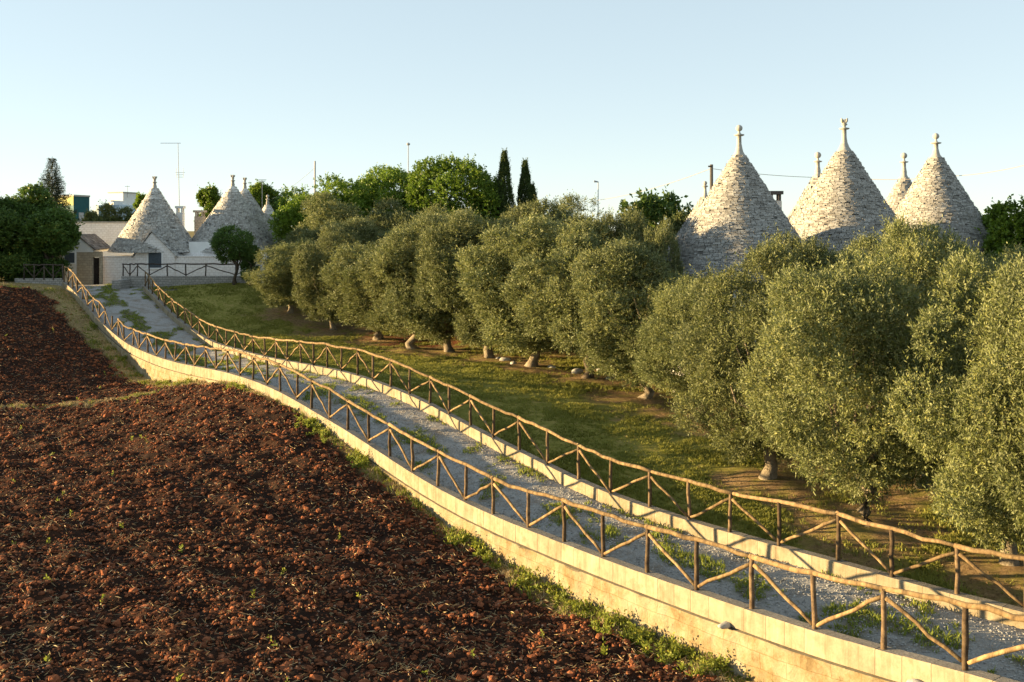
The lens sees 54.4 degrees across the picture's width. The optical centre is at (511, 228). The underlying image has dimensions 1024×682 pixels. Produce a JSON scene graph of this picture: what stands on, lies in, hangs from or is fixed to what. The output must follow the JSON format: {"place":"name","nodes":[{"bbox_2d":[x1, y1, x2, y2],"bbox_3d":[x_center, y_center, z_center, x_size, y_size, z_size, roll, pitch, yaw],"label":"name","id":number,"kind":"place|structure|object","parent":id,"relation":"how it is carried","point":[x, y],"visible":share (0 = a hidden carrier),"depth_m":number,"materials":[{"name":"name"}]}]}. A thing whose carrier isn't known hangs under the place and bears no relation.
{"place":"outdoors","nodes":[
{"label":"outdoors","id":0,"kind":"place"},
{"bbox_2d":[0,231,664,279],"bbox_3d":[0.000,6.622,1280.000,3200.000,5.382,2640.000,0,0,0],"label":"ground","id":1,"kind":"structure","parent":0,"point":[191,233],"depth_m":1242.95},
{"bbox_2d":[0,197,29,256],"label":"shade tree","id":2,"kind":"object","parent":1,"relation":"on","point":[13,220],"visible":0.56,"depth_m":71.54,"materials":[{"name":"green plant"}]},
{"bbox_2d":[0,181,58,273],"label":"shade tree","id":3,"kind":"object","parent":1,"relation":"on","point":[37,198],"visible":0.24,"depth_m":74.34,"materials":[{"name":"green plant"}]},
{"bbox_2d":[0,248,72,281],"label":"shrub","id":4,"kind":"object","parent":1,"relation":"on","point":[11,265],"visible":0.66,"depth_m":71.88,"materials":[{"name":"green plant"}]},
{"bbox_2d":[39,158,79,221],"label":"fir tree","id":5,"kind":"object","parent":1,"relation":"on","point":[53,180],"visible":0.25,"depth_m":96.86,"materials":[{"name":"green plant"}]},
{"bbox_2d":[58,195,89,221],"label":"teal house","id":6,"kind":"structure","parent":1,"relation":"on","point":[80,203],"depth_m":119.10,"materials":[{"name":"paint"}]},
{"bbox_2d":[79,212,83,221],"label":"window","id":7,"kind":"structure","parent":6,"relation":"in","point":[80,213],"depth_m":119.42,"materials":[{"name":"glass"}]},
{"bbox_2d":[56,234,109,284],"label":"house","id":8,"kind":"structure","parent":1,"relation":"on","point":[86,265],"depth_m":78.00,"materials":[{"name":"beige stone"}]},
{"bbox_2d":[63,252,75,263],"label":"window","id":9,"kind":"structure","parent":8,"relation":"in","point":[71,257],"depth_m":77.94,"materials":[{"name":"glass"}]},
{"bbox_2d":[94,258,98,284],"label":"door","id":10,"kind":"structure","parent":8,"relation":"in","point":[96,260],"depth_m":78.24,"materials":[{"name":"brown wood"}]},
{"bbox_2d":[79,206,97,221],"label":"bush","id":11,"kind":"object","parent":1,"relation":"on","point":[88,217],"visible":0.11,"depth_m":96.59,"materials":[{"name":"green plant"}]},
{"bbox_2d":[76,222,133,257],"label":"flat roofed house","id":12,"kind":"structure","parent":1,"relation":"on","point":[108,233],"depth_m":89.96,"materials":[{"name":"white paint"}]},
{"bbox_2d":[90,199,121,221],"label":"bush","id":13,"kind":"object","parent":1,"relation":"on","point":[106,209],"visible":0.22,"depth_m":96.23,"materials":[{"name":"green plant"}]},
{"bbox_2d":[92,192,138,219],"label":"white house","id":14,"kind":"structure","parent":1,"relation":"on","point":[119,199],"depth_m":126.04,"materials":[{"name":"paint"}]},
{"bbox_2d":[114,204,135,221],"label":"bush","id":15,"kind":"object","parent":1,"relation":"on","point":[126,210],"visible":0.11,"depth_m":96.42,"materials":[{"name":"green plant"}]},
{"bbox_2d":[132,192,145,209],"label":"broadleaf tree","id":16,"kind":"object","parent":1,"relation":"on","point":[139,198],"visible":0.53,"depth_m":111.48,"materials":[{"name":"green plant"}]},
{"bbox_2d":[103,176,241,283],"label":"trullo house","id":17,"kind":"structure","parent":1,"relation":"on","point":[154,230],"depth_m":79.00,"materials":[{"name":"stone"}]},
{"bbox_2d":[147,251,162,268],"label":"window","id":18,"kind":"structure","parent":17,"relation":"in","point":[157,258],"depth_m":78.84,"materials":[{"name":"glass"}]},
{"bbox_2d":[175,206,185,227],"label":"chimney","id":19,"kind":"object","parent":17,"relation":"on","point":[181,216],"visible":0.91,"depth_m":83.24,"materials":[{"name":"white paint"}]},
{"bbox_2d":[175,152,184,205],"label":"antenna mast","id":20,"kind":"object","parent":1,"relation":"on","point":[176,172],"visible":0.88,"depth_m":87.98,"materials":[{"name":"metal"}]},
{"bbox_2d":[112,276,254,290],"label":"wall","id":21,"kind":"structure","parent":1,"relation":"on","point":[124,282],"depth_m":73.25,"materials":[{"name":"grey stone"}]},
{"bbox_2d":[122,263,241,275],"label":"wooden fence","id":22,"kind":"object","parent":21,"relation":"on","point":[166,266],"visible":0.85,"depth_m":73.37,"materials":[{"name":"brown wood"}]},
{"bbox_2d":[196,182,222,217],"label":"broadleaf tree","id":23,"kind":"object","parent":1,"relation":"on","point":[208,197],"visible":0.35,"depth_m":97.26,"materials":[{"name":"green plant"}]},
{"bbox_2d":[182,175,276,282],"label":"trullo house","id":24,"kind":"structure","parent":1,"relation":"on","point":[232,206],"depth_m":82.76,"materials":[{"name":"stone"}]},
{"bbox_2d":[193,210,206,234],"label":"chimney","id":25,"kind":"object","parent":24,"relation":"on","point":[199,221],"visible":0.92,"depth_m":85.62,"materials":[{"name":"grey stone"}]},
{"bbox_2d":[240,177,277,243],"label":"trullo house","id":26,"kind":"structure","parent":1,"relation":"on","point":[253,204],"depth_m":87.39,"materials":[{"name":"stone"}]},
{"bbox_2d":[248,179,281,208],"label":"broadleaf tree","id":27,"kind":"object","parent":1,"relation":"on","point":[259,191],"visible":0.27,"depth_m":99.27,"materials":[{"name":"green plant"}]},
{"bbox_2d":[262,195,281,229],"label":"trullo house","id":28,"kind":"structure","parent":1,"relation":"on","point":[267,209],"depth_m":90.60,"materials":[{"name":"stone"}]},
{"bbox_2d":[263,194,290,220],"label":"broadleaf tree","id":29,"kind":"object","parent":1,"relation":"on","point":[273,204],"visible":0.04,"depth_m":98.57,"materials":[{"name":"green plant"}]},
{"bbox_2d":[314,161,315,191],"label":"utility pole","id":30,"kind":"object","parent":1,"relation":"on","point":[314,175],"visible":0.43,"depth_m":94.93,"materials":[{"name":"metal"}]},
{"bbox_2d":[267,171,370,254],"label":"broadleaf tree","id":31,"kind":"object","parent":1,"relation":"on","point":[291,209],"visible":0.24,"depth_m":82.73,"materials":[{"name":"green plant"}]},
{"bbox_2d":[292,188,381,234],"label":"tree","id":32,"kind":"object","parent":1,"relation":"on","point":[335,211],"visible":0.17,"depth_m":76.50,"materials":[{"name":"green plant"}]},
{"bbox_2d":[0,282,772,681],"bbox_3d":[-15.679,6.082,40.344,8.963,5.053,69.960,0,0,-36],"label":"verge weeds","id":33,"kind":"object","parent":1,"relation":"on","point":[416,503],"visible":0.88,"depth_m":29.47,"materials":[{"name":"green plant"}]},
{"bbox_2d":[362,195,416,242],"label":"olive tree","id":34,"kind":"object","parent":1,"relation":"on","point":[384,220],"visible":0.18,"depth_m":74.90,"materials":[{"name":"green plant"}]},
{"bbox_2d":[348,163,431,229],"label":"broadleaf tree","id":35,"kind":"object","parent":1,"relation":"on","point":[381,182],"visible":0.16,"depth_m":85.63,"materials":[{"name":"green plant"}]},
{"bbox_2d":[407,143,409,172],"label":"street lamp","id":36,"kind":"object","parent":1,"relation":"on","point":[408,144],"visible":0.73,"depth_m":99.97,"materials":[{"name":"metal"}]},
{"bbox_2d":[403,152,507,221],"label":"broadleaf tree","id":37,"kind":"object","parent":1,"relation":"on","point":[457,180],"visible":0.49,"depth_m":80.33,"materials":[{"name":"green plant"}]},
{"bbox_2d":[464,176,509,224],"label":"broadleaf tree","id":38,"kind":"object","parent":1,"relation":"on","point":[487,196],"visible":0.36,"depth_m":79.35,"materials":[{"name":"green plant"}]},
{"bbox_2d":[493,148,515,219],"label":"cypress tree","id":39,"kind":"object","parent":1,"relation":"on","point":[504,170],"visible":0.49,"depth_m":79.65,"materials":[{"name":"green plant"}]},
{"bbox_2d":[516,157,530,225],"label":"cypress tree","id":40,"kind":"object","parent":1,"relation":"on","point":[525,179],"visible":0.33,"depth_m":81.72,"materials":[{"name":"green plant"}]},
{"bbox_2d":[525,181,537,205],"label":"cypress tree","id":41,"kind":"object","parent":1,"relation":"on","point":[531,191],"visible":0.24,"depth_m":80.81,"materials":[{"name":"green plant"}]},
{"bbox_2d":[62,282,1019,681],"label":"stone wall","id":42,"kind":"structure","parent":1,"relation":"on","point":[758,644],"depth_m":20.72,"materials":[{"name":"stone"}]},
{"bbox_2d":[63,266,1023,670],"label":"wooden fence","id":43,"kind":"object","parent":42,"relation":"on","point":[881,598],"visible":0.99,"depth_m":21.04,"materials":[{"name":"brown wood"}]},
{"bbox_2d":[718,621,730,628],"bbox_3d":[4.041,7.498,18.849,0.362,0.120,0.179,0,0,-34],"label":"wall lamp","id":44,"kind":"object","parent":42,"relation":"on","point":[725,625],"visible":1,"depth_m":18.76,"materials":[{"name":"plastic"}]},
{"bbox_2d":[906,678,921,681],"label":"wall lamp","id":45,"kind":"object","parent":42,"relation":"on","point":[913,680],"visible":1,"depth_m":15.52,"materials":[{"name":"plastic"}]},
{"bbox_2d":[143,286,1023,629],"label":"kerb wall","id":46,"kind":"structure","parent":1,"relation":"on","point":[773,550],"depth_m":25.74,"materials":[{"name":"stone"}]},
{"bbox_2d":[145,271,1023,605],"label":"wooden fence","id":47,"kind":"object","parent":46,"relation":"on","point":[799,505],"visible":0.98,"depth_m":26.13,"materials":[{"name":"brown wood"}]},
{"bbox_2d":[594,180,598,218],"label":"street lamp","id":48,"kind":"object","parent":1,"relation":"on","point":[598,195],"visible":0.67,"depth_m":84.97,"materials":[{"name":"metal"}]},
{"bbox_2d":[708,164,712,189],"bbox_3d":[11.957,0.255,59.973,0.381,8.289,0.240,0,0,-22],"label":"utility pole","id":49,"kind":"object","parent":1,"relation":"on","point":[711,175],"visible":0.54,"depth_m":59.92,"materials":[{"name":"metal"}]},
{"bbox_2d":[585,169,708,203],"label":"overhead wire","id":50,"kind":"object","parent":49,"relation":"attached to","point":[655,187],"visible":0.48,"depth_m":66.47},
{"bbox_2d":[716,165,1023,179],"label":"overhead wire","id":51,"kind":"object","parent":49,"relation":"attached to","point":[898,179],"visible":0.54,"depth_m":60.00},
{"bbox_2d":[0,280,752,681],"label":"field","id":52,"kind":"structure","parent":0,"point":[234,534],"depth_m":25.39,"materials":[{"name":"brown soil"}]},
{"bbox_2d":[15,278,62,286],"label":"wall","id":53,"kind":"structure","parent":52,"relation":"on","point":[55,281],"depth_m":70.60,"materials":[{"name":"grey stone"}]},
{"bbox_2d":[23,264,63,279],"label":"wooden fence","id":54,"kind":"object","parent":53,"relation":"on","point":[43,268],"visible":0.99,"depth_m":70.57,"materials":[{"name":"brown wood"}]},
{"bbox_2d":[12,202,84,259],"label":"shade tree","id":55,"kind":"object","parent":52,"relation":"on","point":[47,232],"visible":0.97,"depth_m":72.47,"materials":[{"name":"green plant"}]},
{"bbox_2d":[0,289,763,681],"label":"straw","id":56,"kind":"object","parent":52,"relation":"on","point":[266,571],"visible":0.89,"depth_m":22.81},
{"bbox_2d":[0,0,1023,230],"label":"sky","id":57,"kind":"structure","parent":0,"point":[625,96],"materials":[{"name":"blue"}]},
{"bbox_2d":[74,284,1023,681],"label":"road","id":58,"kind":"structure","parent":0,"point":[156,318],"depth_m":26.91,"materials":[{"name":"grey gravel"}]},
{"bbox_2d":[80,283,1023,673],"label":"drive weeds","id":59,"kind":"object","parent":58,"relation":"on","point":[610,529],"visible":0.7,"depth_m":25.12,"materials":[{"name":"green plant"}]},
{"bbox_2d":[226,367,1023,680],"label":"gravel pebbles","id":60,"kind":"object","parent":58,"relation":"on","point":[642,545],"visible":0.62,"depth_m":24.85,"materials":[{"name":"gravel"}]},
{"bbox_2d":[147,282,1023,606],"bbox_3d":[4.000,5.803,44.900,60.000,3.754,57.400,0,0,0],"label":"lawn","id":61,"kind":"structure","parent":0,"point":[744,479],"depth_m":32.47,"materials":[{"name":"green plant"}]},
{"bbox_2d":[208,223,255,284],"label":"tree","id":62,"kind":"object","parent":61,"relation":"on","point":[235,251],"visible":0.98,"depth_m":72.04,"materials":[{"name":"green plant"}]},
{"bbox_2d":[239,242,260,285],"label":"tree","id":63,"kind":"object","parent":61,"relation":"on","point":[247,262],"visible":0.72,"depth_m":72.06,"materials":[{"name":"green plant"}]},
{"bbox_2d":[240,237,323,312],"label":"olive tree","id":64,"kind":"object","parent":61,"relation":"on","point":[280,283],"visible":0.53,"depth_m":64.10,"materials":[{"name":"green plant"}]},
{"bbox_2d":[261,226,347,270],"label":"olive tree","id":65,"kind":"object","parent":61,"relation":"on","point":[294,236],"visible":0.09,"depth_m":69.88,"materials":[{"name":"green plant"}]},
{"bbox_2d":[287,220,364,329],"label":"olive tree","id":66,"kind":"object","parent":61,"relation":"on","point":[306,258],"visible":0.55,"depth_m":61.74,"materials":[{"name":"green plant"}]},
{"bbox_2d":[297,213,389,276],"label":"olive tree","id":67,"kind":"object","parent":61,"relation":"on","point":[365,230],"visible":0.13,"depth_m":68.48,"materials":[{"name":"green plant"}]},
{"bbox_2d":[316,233,407,339],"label":"olive tree","id":68,"kind":"object","parent":61,"relation":"on","point":[340,266],"visible":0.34,"depth_m":57.73,"materials":[{"name":"green plant"}]},
{"bbox_2d":[349,214,459,348],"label":"olive tree","id":69,"kind":"object","parent":61,"relation":"on","point":[375,291],"visible":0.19,"depth_m":53.81,"materials":[{"name":"green plant"}]},
{"bbox_2d":[377,200,453,242],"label":"olive tree","id":70,"kind":"object","parent":61,"relation":"on","point":[433,208],"visible":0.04,"depth_m":62.21,"materials":[{"name":"green plant"}]},
{"bbox_2d":[368,203,497,352],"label":"olive tree","id":71,"kind":"object","parent":61,"relation":"on","point":[446,334],"visible":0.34,"depth_m":52.30,"materials":[{"name":"green plant"}]},
{"bbox_2d":[411,204,535,357],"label":"olive tree","id":72,"kind":"object","parent":61,"relation":"on","point":[467,331],"visible":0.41,"depth_m":50.08,"materials":[{"name":"green plant"}]},
{"bbox_2d":[450,208,597,366],"bbox_3d":[0.899,2.963,47.992,7.898,8.171,6.514,0,0,-10],"label":"olive tree","id":73,"kind":"object","parent":61,"relation":"on","point":[488,308],"visible":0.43,"depth_m":46.51,"materials":[{"name":"green plant"}]},
{"bbox_2d":[480,194,575,242],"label":"olive tree","id":74,"kind":"object","parent":61,"relation":"on","point":[538,206],"visible":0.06,"depth_m":56.48,"materials":[{"name":"green plant"}]},
{"bbox_2d":[501,209,606,350],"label":"olive tree","id":75,"kind":"object","parent":61,"relation":"on","point":[580,218],"visible":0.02,"depth_m":52.18,"materials":[{"name":"green plant"}]},
{"bbox_2d":[571,368,582,373],"bbox_3d":[3.015,6.606,46.054,0.628,0.321,0.422,0,0,-43],"label":"field stone","id":76,"kind":"object","parent":61,"relation":"on","point":[577,370],"visible":0.88,"depth_m":45.89,"materials":[{"name":"stone"}]},
{"bbox_2d":[497,208,662,378],"bbox_3d":[3.280,2.997,44.300,8.296,7.970,6.573,0,0,-36],"label":"olive tree","id":77,"kind":"object","parent":61,"relation":"on","point":[541,312],"visible":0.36,"depth_m":42.82,"materials":[{"name":"green plant"}]},
{"bbox_2d":[555,189,606,223],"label":"tree","id":78,"kind":"object","parent":61,"relation":"on","point":[577,205],"visible":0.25,"depth_m":59.83,"materials":[{"name":"green plant"}]},
{"bbox_2d":[540,233,700,398],"bbox_3d":[4.660,3.622,40.077,6.677,6.990,5.956,0,0,-13],"label":"olive tree","id":79,"kind":"object","parent":61,"relation":"on","point":[619,293],"visible":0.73,"depth_m":39.26,"materials":[{"name":"green plant"}]},
{"bbox_2d":[228,312,1023,607],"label":"fallen leaves","id":80,"kind":"object","parent":61,"relation":"on","point":[765,488],"visible":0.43,"depth_m":26.52,"materials":[{"name":"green plant"}]},
{"bbox_2d":[596,198,665,372],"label":"olive tree","id":81,"kind":"object","parent":61,"relation":"on","point":[631,220],"visible":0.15,"depth_m":44.97,"materials":[{"name":"green plant"}]},
{"bbox_2d":[618,184,693,231],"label":"broadleaf tree","id":82,"kind":"object","parent":61,"relation":"on","point":[655,207],"visible":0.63,"depth_m":60.67,"materials":[{"name":"green plant"}]},
{"bbox_2d":[632,211,682,318],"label":"olive tree","id":83,"kind":"object","parent":61,"relation":"on","point":[658,237],"visible":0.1,"depth_m":42.92,"materials":[{"name":"green plant"}]},
{"bbox_2d":[665,209,691,243],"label":"tree","id":84,"kind":"object","parent":61,"relation":"on","point":[679,219],"visible":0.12,"depth_m":57.61,"materials":[{"name":"green plant"}]},
{"bbox_2d":[664,181,707,253],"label":"trullo house","id":85,"kind":"structure","parent":61,"relation":"on","point":[691,215],"depth_m":56.76,"materials":[{"name":"stone"}]},
{"bbox_2d":[632,267,760,417],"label":"olive tree","id":86,"kind":"object","parent":61,"relation":"on","point":[677,296],"visible":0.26,"depth_m":36.12,"materials":[{"name":"green plant"}]},
{"bbox_2d":[666,125,804,375],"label":"trullo house","id":87,"kind":"structure","parent":61,"relation":"on","point":[739,208],"depth_m":43.32,"materials":[{"name":"stone"}]},
{"bbox_2d":[660,221,872,479],"bbox_3d":[7.569,3.720,29.480,6.507,7.938,5.482,0,0,28],"label":"olive tree","id":88,"kind":"object","parent":61,"relation":"on","point":[767,255],"visible":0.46,"depth_m":28.89,"materials":[{"name":"green plant"}]},
{"bbox_2d":[787,152,821,222],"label":"trullo house","id":89,"kind":"structure","parent":61,"relation":"on","point":[806,191],"depth_m":57.82,"materials":[{"name":"stone"}]},
{"bbox_2d":[771,191,783,207],"bbox_3d":[14.511,-0.746,55.000,0.769,2.692,0.769,0,0,0],"label":"chimney","id":90,"kind":"object","parent":89,"relation":"on","point":[778,194],"visible":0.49,"depth_m":54.69,"materials":[{"name":"stone"}]},
{"bbox_2d":[743,239,870,392],"bbox_3d":[10.881,3.893,34.521,4.966,7.216,5.063,0,0,-27],"label":"olive tree","id":91,"kind":"object","parent":61,"relation":"on","point":[854,250],"visible":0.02,"depth_m":34.46,"materials":[{"name":"green plant"}]},
{"bbox_2d":[759,238,905,451],"bbox_3d":[9.605,3.881,29.454,4.779,7.528,5.673,0,0,14],"label":"olive tree","id":92,"kind":"object","parent":61,"relation":"on","point":[816,264],"visible":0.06,"depth_m":29.27,"materials":[{"name":"green plant"}]},
{"bbox_2d":[732,237,963,526],"bbox_3d":[8.544,4.012,24.665,5.916,7.684,5.504,0,0,2],"label":"olive tree","id":93,"kind":"object","parent":61,"relation":"on","point":[879,452],"visible":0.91,"depth_m":23.59,"materials":[{"name":"green plant"}]},
{"bbox_2d":[791,118,926,286],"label":"trullo house","id":94,"kind":"structure","parent":61,"relation":"on","point":[843,202],"depth_m":47.43,"materials":[{"name":"stone"}]},
{"bbox_2d":[831,226,928,311],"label":"olive tree","id":95,"kind":"object","parent":61,"relation":"on","point":[864,242],"visible":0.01,"depth_m":36.02,"materials":[{"name":"green plant"}]},
{"bbox_2d":[885,153,911,210],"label":"trullo house","id":96,"kind":"structure","parent":61,"relation":"on","point":[896,195],"depth_m":61.57,"materials":[{"name":"stone"}]},
{"bbox_2d":[856,201,984,488],"bbox_3d":[11.393,3.514,28.367,4.542,8.661,4.631,0,0,41],"label":"olive tree","id":97,"kind":"object","parent":61,"relation":"on","point":[935,249],"visible":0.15,"depth_m":27.42,"materials":[{"name":"green plant"}]},
{"bbox_2d":[894,133,996,286],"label":"trullo house","id":98,"kind":"structure","parent":61,"relation":"on","point":[935,191],"depth_m":51.55,"materials":[{"name":"stone"}]},
{"bbox_2d":[882,238,1023,565],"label":"olive tree","id":99,"kind":"object","parent":61,"relation":"on","point":[973,503],"visible":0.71,"depth_m":21.64,"materials":[{"name":"green plant"}]},
{"bbox_2d":[930,231,1023,451],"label":"olive tree","id":100,"kind":"object","parent":61,"relation":"on","point":[1017,248],"visible":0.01,"depth_m":28.29,"materials":[{"name":"green plant"}]},
{"bbox_2d":[978,206,987,227],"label":"tree","id":101,"kind":"object","parent":61,"relation":"on","point":[982,218],"visible":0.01,"depth_m":51.31,"materials":[{"name":"green plant"}]},
{"bbox_2d":[958,251,1023,543],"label":"olive tree","id":102,"kind":"object","parent":61,"relation":"on","point":[1007,494],"visible":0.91,"depth_m":20.11,"materials":[{"name":"green plant"}]},
{"bbox_2d":[974,194,1023,281],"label":"broadleaf tree","id":103,"kind":"object","parent":61,"relation":"on","point":[1002,226],"visible":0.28,"depth_m":48.77,"materials":[{"name":"green plant"}]}
]}

